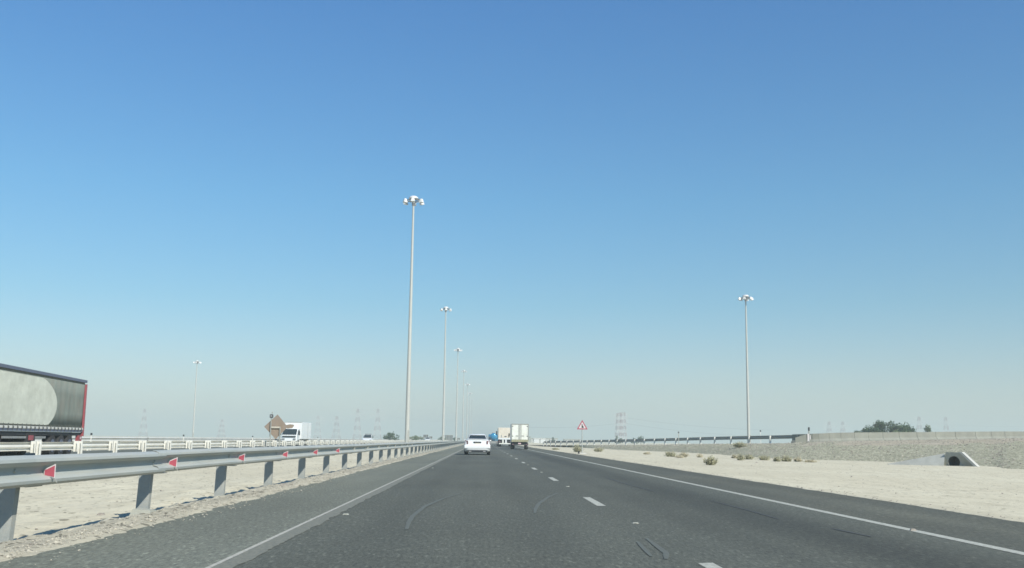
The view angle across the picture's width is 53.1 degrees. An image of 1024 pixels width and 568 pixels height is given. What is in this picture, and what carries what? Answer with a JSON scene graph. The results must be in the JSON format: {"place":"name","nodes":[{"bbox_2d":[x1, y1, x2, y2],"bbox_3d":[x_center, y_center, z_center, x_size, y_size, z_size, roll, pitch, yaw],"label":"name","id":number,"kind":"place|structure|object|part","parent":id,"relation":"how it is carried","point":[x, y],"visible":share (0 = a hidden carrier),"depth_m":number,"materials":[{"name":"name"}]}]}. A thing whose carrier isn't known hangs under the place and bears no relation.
{"place":"outdoors","nodes":[
{"label":"outdoors","id":0,"kind":"place"},
{"bbox_2d":[0,455,422,564],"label":"gravel","id":1,"kind":"structure","parent":0,"point":[122,528],"depth_m":12.64,"materials":[{"name":"beige gravel"}]},
{"bbox_2d":[5,441,432,455],"bbox_3d":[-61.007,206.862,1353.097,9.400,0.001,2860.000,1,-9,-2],"label":"opposite road","id":2,"kind":"structure","parent":0,"point":[102,451],"depth_m":73.20,"materials":[{"name":"grey asphalt"}]},
{"bbox_2d":[0,363,87,455],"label":"lorry","id":3,"kind":"object","parent":2,"relation":"on","point":[52,406],"visible":0.88,"depth_m":47.29,"materials":[{"name":"grey metal"}]},
{"bbox_2d":[280,422,310,445],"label":"delivery truck","id":4,"kind":"object","parent":2,"relation":"on","point":[298,431],"visible":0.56,"depth_m":131.15,"materials":[{"name":"white paint"}]},
{"bbox_2d":[361,434,373,443],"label":"car","id":5,"kind":"object","parent":2,"relation":"on","point":[368,437],"visible":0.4,"depth_m":185.91,"materials":[{"name":"white paint"}]},
{"bbox_2d":[0,445,463,567],"bbox_3d":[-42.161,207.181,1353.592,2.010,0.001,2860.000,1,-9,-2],"label":"shoulder","id":6,"kind":"object","parent":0,"point":[213,536],"visible":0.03,"depth_m":11.52},
{"bbox_2d":[206,451,457,567],"bbox_3d":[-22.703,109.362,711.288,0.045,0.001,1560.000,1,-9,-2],"label":"edge line","id":7,"kind":"object","parent":6,"relation":"on","point":[234,555],"visible":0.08,"depth_m":11.57,"materials":[{"name":"paint"}]},
{"bbox_2d":[211,449,463,567],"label":"old edge line","id":8,"kind":"object","parent":6,"relation":"on","point":[250,554],"visible":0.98,"depth_m":11.65,"materials":[{"name":"paint"}]},
{"bbox_2d":[0,435,1023,561],"bbox_3d":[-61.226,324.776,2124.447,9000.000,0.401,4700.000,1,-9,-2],"label":"ground","id":9,"kind":"structure","parent":0,"point":[73,507],"depth_m":26.44,"materials":[{"name":"beige sand"}]},
{"bbox_2d":[129,508,155,515],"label":"concrete slab","id":10,"kind":"structure","parent":9,"relation":"on","point":[138,511],"depth_m":14.00,"materials":[{"name":"grey concrete"}]},
{"bbox_2d":[136,409,150,435],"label":"pylon","id":11,"kind":"object","parent":9,"relation":"on","point":[144,424],"visible":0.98,"depth_m":1472.83,"materials":[{"name":"grey metal"}]},
{"bbox_2d":[192,360,200,437],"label":"mast light","id":12,"kind":"object","parent":9,"relation":"on","point":[197,361],"visible":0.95,"depth_m":313.26,"materials":[{"name":"metal"}]},
{"bbox_2d":[214,419,229,436],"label":"pylon","id":13,"kind":"object","parent":9,"relation":"on","point":[222,422],"visible":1,"depth_m":1524.11,"materials":[{"name":"grey metal"}]},
{"bbox_2d":[35,437,420,450],"bbox_3d":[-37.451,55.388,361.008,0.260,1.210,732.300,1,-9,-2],"label":"guardrail","id":14,"kind":"object","parent":9,"relation":"on","point":[87,439],"visible":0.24,"depth_m":89.80,"materials":[{"name":"white metal"}]},
{"bbox_2d":[0,440,458,454],"bbox_3d":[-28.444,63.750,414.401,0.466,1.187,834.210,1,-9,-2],"label":"guardrail","id":15,"kind":"object","parent":9,"relation":"on","point":[37,447],"visible":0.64,"depth_m":49.65,"materials":[{"name":"white metal"}]},
{"bbox_2d":[0,441,463,542],"bbox_3d":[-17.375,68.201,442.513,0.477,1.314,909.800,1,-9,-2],"label":"guardrail","id":16,"kind":"object","parent":9,"relation":"on","point":[17,472],"visible":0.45,"depth_m":14.32,"materials":[{"name":"metal"}]},
{"bbox_2d":[264,412,293,446],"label":"temporary sign","id":17,"kind":"object","parent":9,"relation":"on","point":[276,426],"visible":0.97,"depth_m":76.77,"materials":[{"name":"metal"}]},
{"bbox_2d":[310,416,325,438],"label":"pylon","id":18,"kind":"object","parent":9,"relation":"on","point":[318,422],"visible":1,"depth_m":1478.13,"materials":[{"name":"grey metal"}]},
{"bbox_2d":[329,416,343,438],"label":"pylon","id":19,"kind":"object","parent":9,"relation":"on","point":[335,424],"visible":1,"depth_m":1479.58,"materials":[{"name":"grey metal"}]},
{"bbox_2d":[350,409,365,438],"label":"pylon","id":20,"kind":"object","parent":9,"relation":"on","point":[359,427],"visible":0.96,"depth_m":1432.72,"materials":[{"name":"grey metal"}]},
{"bbox_2d":[371,409,385,438],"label":"pylon","id":21,"kind":"object","parent":9,"relation":"on","point":[377,423],"visible":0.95,"depth_m":1433.14,"materials":[{"name":"grey metal"}]},
{"bbox_2d":[383,431,398,439],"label":"tree","id":22,"kind":"object","parent":9,"relation":"on","point":[388,435],"visible":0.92,"depth_m":295.27,"materials":[{"name":"green plant"}]},
{"bbox_2d":[403,196,423,449],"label":"mast light","id":23,"kind":"object","parent":9,"relation":"on","point":[412,199],"visible":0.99,"depth_m":126.64,"materials":[{"name":"paint"}]},
{"bbox_2d":[409,435,422,439],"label":"tree","id":24,"kind":"object","parent":9,"relation":"on","point":[415,437],"visible":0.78,"depth_m":325.50,"materials":[{"name":"green plant"}]},
{"bbox_2d":[440,307,451,440],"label":"mast light","id":25,"kind":"object","parent":9,"relation":"on","point":[446,309],"visible":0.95,"depth_m":233.76,"materials":[{"name":"metal"}]},
{"bbox_2d":[445,435,452,440],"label":"signboard","id":26,"kind":"object","parent":9,"relation":"on","point":[449,437],"visible":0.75,"depth_m":493.80,"materials":[{"name":"metal"}]},
{"bbox_2d":[454,348,461,440],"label":"mast light","id":27,"kind":"object","parent":9,"relation":"on","point":[458,349],"visible":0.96,"depth_m":340.71,"materials":[{"name":"metal"}]},
{"bbox_2d":[461,370,466,440],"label":"mast light","id":28,"kind":"object","parent":9,"relation":"on","point":[463,406],"visible":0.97,"depth_m":447.38,"materials":[{"name":"metal"}]},
{"bbox_2d":[465,383,469,439],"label":"mast light","id":29,"kind":"object","parent":9,"relation":"on","point":[467,384],"visible":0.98,"depth_m":555.28,"materials":[{"name":"metal"}]},
{"bbox_2d":[9,452,1016,554],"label":"pebbles","id":30,"kind":"object","parent":9,"relation":"on","point":[410,457],"visible":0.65,"depth_m":22.53,"materials":[{"name":"grey stone"}]},
{"bbox_2d":[531,438,557,441],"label":"building","id":31,"kind":"structure","parent":9,"relation":"on","point":[546,439],"depth_m":613.75,"materials":[{"name":"concrete"}]},
{"bbox_2d":[563,439,580,440],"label":"building","id":32,"kind":"structure","parent":9,"relation":"on","point":[570,439],"depth_m":614.13,"materials":[{"name":"concrete"}]},
{"bbox_2d":[577,420,586,453],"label":"warning sign","id":33,"kind":"object","parent":9,"relation":"on","point":[582,426],"visible":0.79,"depth_m":86.65,"materials":[{"name":"metal"}]},
{"bbox_2d":[614,413,623,442],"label":"pylon","id":34,"kind":"object","parent":9,"relation":"on","point":[621,426],"visible":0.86,"depth_m":1003.52,"materials":[{"name":"grey metal"}]},
{"bbox_2d":[618,412,627,438],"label":"pylon","id":35,"kind":"object","parent":9,"relation":"on","point":[625,433],"visible":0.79,"depth_m":1014.38,"materials":[{"name":"grey metal"}]},
{"bbox_2d":[738,295,753,442],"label":"mast light","id":36,"kind":"object","parent":9,"relation":"on","point":[745,297],"visible":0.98,"depth_m":160.79,"materials":[{"name":"paint"}]},
{"bbox_2d":[822,422,834,432],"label":"pylon","id":37,"kind":"object","parent":9,"relation":"on","point":[828,425],"visible":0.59,"depth_m":1498.76,"materials":[{"name":"grey metal"}]},
{"bbox_2d":[837,421,848,432],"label":"pylon","id":38,"kind":"object","parent":9,"relation":"on","point":[842,428],"visible":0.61,"depth_m":1499.64,"materials":[{"name":"grey metal"}]},
{"bbox_2d":[860,425,879,431],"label":"tree","id":39,"kind":"object","parent":9,"relation":"on","point":[868,430],"visible":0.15,"depth_m":199.25,"materials":[{"name":"green plant"}]},
{"bbox_2d":[867,420,887,431],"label":"tree","id":40,"kind":"object","parent":9,"relation":"on","point":[880,426],"visible":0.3,"depth_m":200.68,"materials":[{"name":"green plant"}]},
{"bbox_2d":[886,420,910,431],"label":"tree","id":41,"kind":"object","parent":9,"relation":"on","point":[893,427],"visible":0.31,"depth_m":199.54,"materials":[{"name":"green plant"}]},
{"bbox_2d":[902,425,916,431],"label":"tree","id":42,"kind":"object","parent":9,"relation":"on","point":[911,429],"visible":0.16,"depth_m":200.11,"materials":[{"name":"green plant"}]},
{"bbox_2d":[911,417,926,431],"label":"pylon","id":43,"kind":"object","parent":9,"relation":"on","point":[918,421],"visible":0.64,"depth_m":1402.97,"materials":[{"name":"grey metal"}]},
{"bbox_2d":[923,424,931,431],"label":"tree","id":44,"kind":"object","parent":9,"relation":"on","point":[927,429],"visible":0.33,"depth_m":200.27,"materials":[{"name":"green plant"}]},
{"bbox_2d":[889,452,979,466],"bbox_3d":[22.063,9.322,54.225,1.702,0.900,5.572,9,-12,-43],"label":"culvert","id":45,"kind":"object","parent":9,"relation":"on","point":[955,459],"visible":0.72,"depth_m":53.80,"materials":[{"name":"grey concrete"}]},
{"bbox_2d":[937,416,952,431],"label":"pylon","id":46,"kind":"object","parent":9,"relation":"on","point":[947,428],"visible":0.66,"depth_m":1404.59,"materials":[{"name":"grey metal"}]},
{"bbox_2d":[0,0,1023,442],"label":"sky","id":47,"kind":"structure","parent":0,"point":[223,185],"materials":[{"name":"blue"}]},
{"bbox_2d":[573,444,581,451],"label":"shrub","id":48,"kind":"object","parent":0,"point":[577,449],"visible":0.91,"depth_m":98.83,"materials":[{"name":"plant"}]},
{"bbox_2d":[592,447,602,451],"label":"shrub","id":49,"kind":"object","parent":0,"point":[598,450],"visible":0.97,"depth_m":104.78,"materials":[{"name":"plant"}]},
{"bbox_2d":[233,443,1023,567],"bbox_3d":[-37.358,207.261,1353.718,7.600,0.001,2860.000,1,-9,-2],"label":"road","id":50,"kind":"structure","parent":0,"point":[487,518],"depth_m":12.22,"materials":[{"name":"grey asphalt"}]},
{"bbox_2d":[405,493,461,528],"bbox_3d":[-1.254,3.496,16.086,0.313,0.001,8.317,0,-9,2],"label":"tyre mark","id":51,"kind":"object","parent":50,"relation":"on","point":[411,518],"visible":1,"depth_m":14.73,"materials":[{"name":"black rubber"}]},
{"bbox_2d":[464,434,490,454],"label":"car","id":52,"kind":"object","parent":50,"relation":"on","point":[476,442],"visible":1,"depth_m":72.19,"materials":[{"name":"white paint"}]},
{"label":"rear window","id":53,"kind":"part","parent":52,"relation":"part of","materials":[{"name":"black glass"}]},
{"bbox_2d":[488,433,497,445],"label":"tank truck","id":54,"kind":"object","parent":50,"relation":"on","point":[493,437],"visible":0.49,"depth_m":186.04,"materials":[{"name":"blue paint"}]},
{"bbox_2d":[496,428,509,446],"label":"cargo truck","id":55,"kind":"object","parent":50,"relation":"on","point":[503,438],"visible":0.66,"depth_m":170.21,"materials":[{"name":"white paint"}]},
{"bbox_2d":[508,424,528,448],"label":"box truck","id":56,"kind":"object","parent":50,"relation":"on","point":[518,434],"visible":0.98,"depth_m":121.32,"materials":[{"name":"metal"}]},
{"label":"door","id":57,"kind":"part","parent":56,"relation":"part of","materials":[{"name":"metal"}]},
{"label":"door","id":58,"kind":"part","parent":56,"relation":"part of","materials":[{"name":"metal"}]},
{"bbox_2d":[533,493,556,512],"bbox_3d":[0.572,3.798,17.914,0.160,0.001,5.952,0,-9,6],"label":"tyre mark","id":59,"kind":"object","parent":50,"relation":"on","point":[537,505],"visible":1,"depth_m":17.22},
{"bbox_2d":[583,497,604,505],"bbox_3d":[1.436,3.839,18.097,0.150,0.001,2.600,1,-9,-2],"label":"lane dash","id":60,"kind":"object","parent":50,"relation":"on","point":[595,502],"visible":1,"depth_m":18.00,"materials":[{"name":"white paint"}]},
{"bbox_2d":[637,542,651,555],"bbox_3d":[1.310,2.624,10.162,0.048,0.001,1.402,0,-9,2],"label":"tyre mark","id":61,"kind":"object","parent":50,"relation":"on","point":[644,548],"visible":1,"depth_m":10.11,"materials":[{"name":"black rubber"}]},
{"bbox_2d":[645,538,668,558],"bbox_3d":[1.470,2.642,10.262,0.101,0.001,2.007,0,-9,2],"label":"tyre mark","id":62,"kind":"object","parent":50,"relation":"on","point":[664,552],"visible":1,"depth_m":10.09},
{"bbox_2d":[699,563,721,567],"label":"lane marking","id":63,"kind":"object","parent":50,"relation":"on","point":[709,565],"visible":1,"depth_m":8.83,"materials":[{"name":"white paint"}]},
{"bbox_2d":[714,501,777,518],"bbox_3d":[3.716,3.631,16.555,0.061,0.001,4.400,1,-9,-1],"label":"tyre mark","id":64,"kind":"object","parent":50,"relation":"on","point":[748,510],"visible":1,"depth_m":16.12,"materials":[{"name":"black rubber"}]},
{"bbox_2d":[518,447,1023,554],"bbox_3d":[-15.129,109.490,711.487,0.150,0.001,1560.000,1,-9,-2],"label":"edge line","id":65,"kind":"object","parent":50,"relation":"on","point":[965,541],"visible":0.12,"depth_m":14.50,"materials":[{"name":"white paint"}]},
{"bbox_2d":[664,451,679,456],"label":"shrub","id":66,"kind":"object","parent":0,"point":[670,454],"visible":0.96,"depth_m":75.34,"materials":[{"name":"plant"}]},
{"bbox_2d":[703,455,718,464],"bbox_3d":[9.452,8.363,48.596,0.686,0.522,0.818,7,-11,-35],"label":"shrub","id":67,"kind":"object","parent":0,"point":[711,461],"visible":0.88,"depth_m":48.49,"materials":[{"name":"plant"}]},
{"bbox_2d":[736,453,744,459],"bbox_3d":[14.198,10.764,63.656,0.659,0.460,0.670,1,-9,-2],"label":"shrub","id":68,"kind":"object","parent":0,"point":[739,457],"visible":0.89,"depth_m":63.55,"materials":[{"name":"plant"}]},
{"bbox_2d":[745,454,755,459],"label":"shrub","id":69,"kind":"object","parent":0,"point":[749,456],"visible":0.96,"depth_m":65.93,"materials":[{"name":"plant"}]},
{"bbox_2d":[504,444,1023,551],"bbox_3d":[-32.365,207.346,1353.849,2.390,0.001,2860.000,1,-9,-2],"label":"shoulder","id":70,"kind":"object","parent":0,"point":[1002,533],"visible":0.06,"depth_m":17.27},
{"bbox_2d":[758,455,770,459],"bbox_3d":[15.780,10.907,64.369,0.964,0.395,1.133,-3,-9,23],"label":"shrub","id":71,"kind":"object","parent":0,"point":[764,458],"visible":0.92,"depth_m":64.19,"materials":[{"name":"plant"}]},
{"bbox_2d":[537,438,1023,468],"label":"embankment","id":72,"kind":"structure","parent":0,"point":[880,454],"depth_m":75.77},
{"bbox_2d":[543,435,791,446],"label":"guardrail","id":73,"kind":"object","parent":72,"relation":"on","point":[730,438],"visible":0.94,"depth_m":121.83,"materials":[{"name":"white metal"}]},
{"bbox_2d":[733,441,747,446],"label":"shrub","id":74,"kind":"object","parent":72,"relation":"on","point":[739,444],"visible":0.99,"depth_m":94.28,"materials":[{"name":"plant"}]},
{"bbox_2d":[795,427,810,442],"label":"end marker","id":75,"kind":"object","parent":72,"relation":"on","point":[802,438],"visible":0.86,"depth_m":95.64,"materials":[{"name":"concrete"}]},
{"bbox_2d":[597,438,1022,468],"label":"rubble","id":76,"kind":"object","parent":72,"relation":"on","point":[665,445],"visible":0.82,"depth_m":82.63,"materials":[{"name":"grey stone"}]},
{"bbox_2d":[779,455,791,461],"bbox_3d":[16.588,10.563,62.044,0.918,0.430,1.099,-5,-11,35],"label":"shrub","id":77,"kind":"object","parent":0,"point":[787,458],"visible":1,"depth_m":61.83,"materials":[{"name":"plant"}]},
{"bbox_2d":[793,457,803,461],"bbox_3d":[17.217,10.546,61.648,0.568,0.365,0.581,1,-9,-2],"label":"shrub","id":78,"kind":"object","parent":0,"point":[798,459],"visible":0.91,"depth_m":61.51,"materials":[{"name":"plant"}]},
{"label":"ramp road","id":79,"kind":"structure","parent":0,"visible":0},
{"bbox_2d":[791,431,1023,442],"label":"concrete parapet","id":80,"kind":"structure","parent":79,"relation":"on","point":[863,436],"depth_m":101.43,"materials":[{"name":"grey concrete"}]}
]}

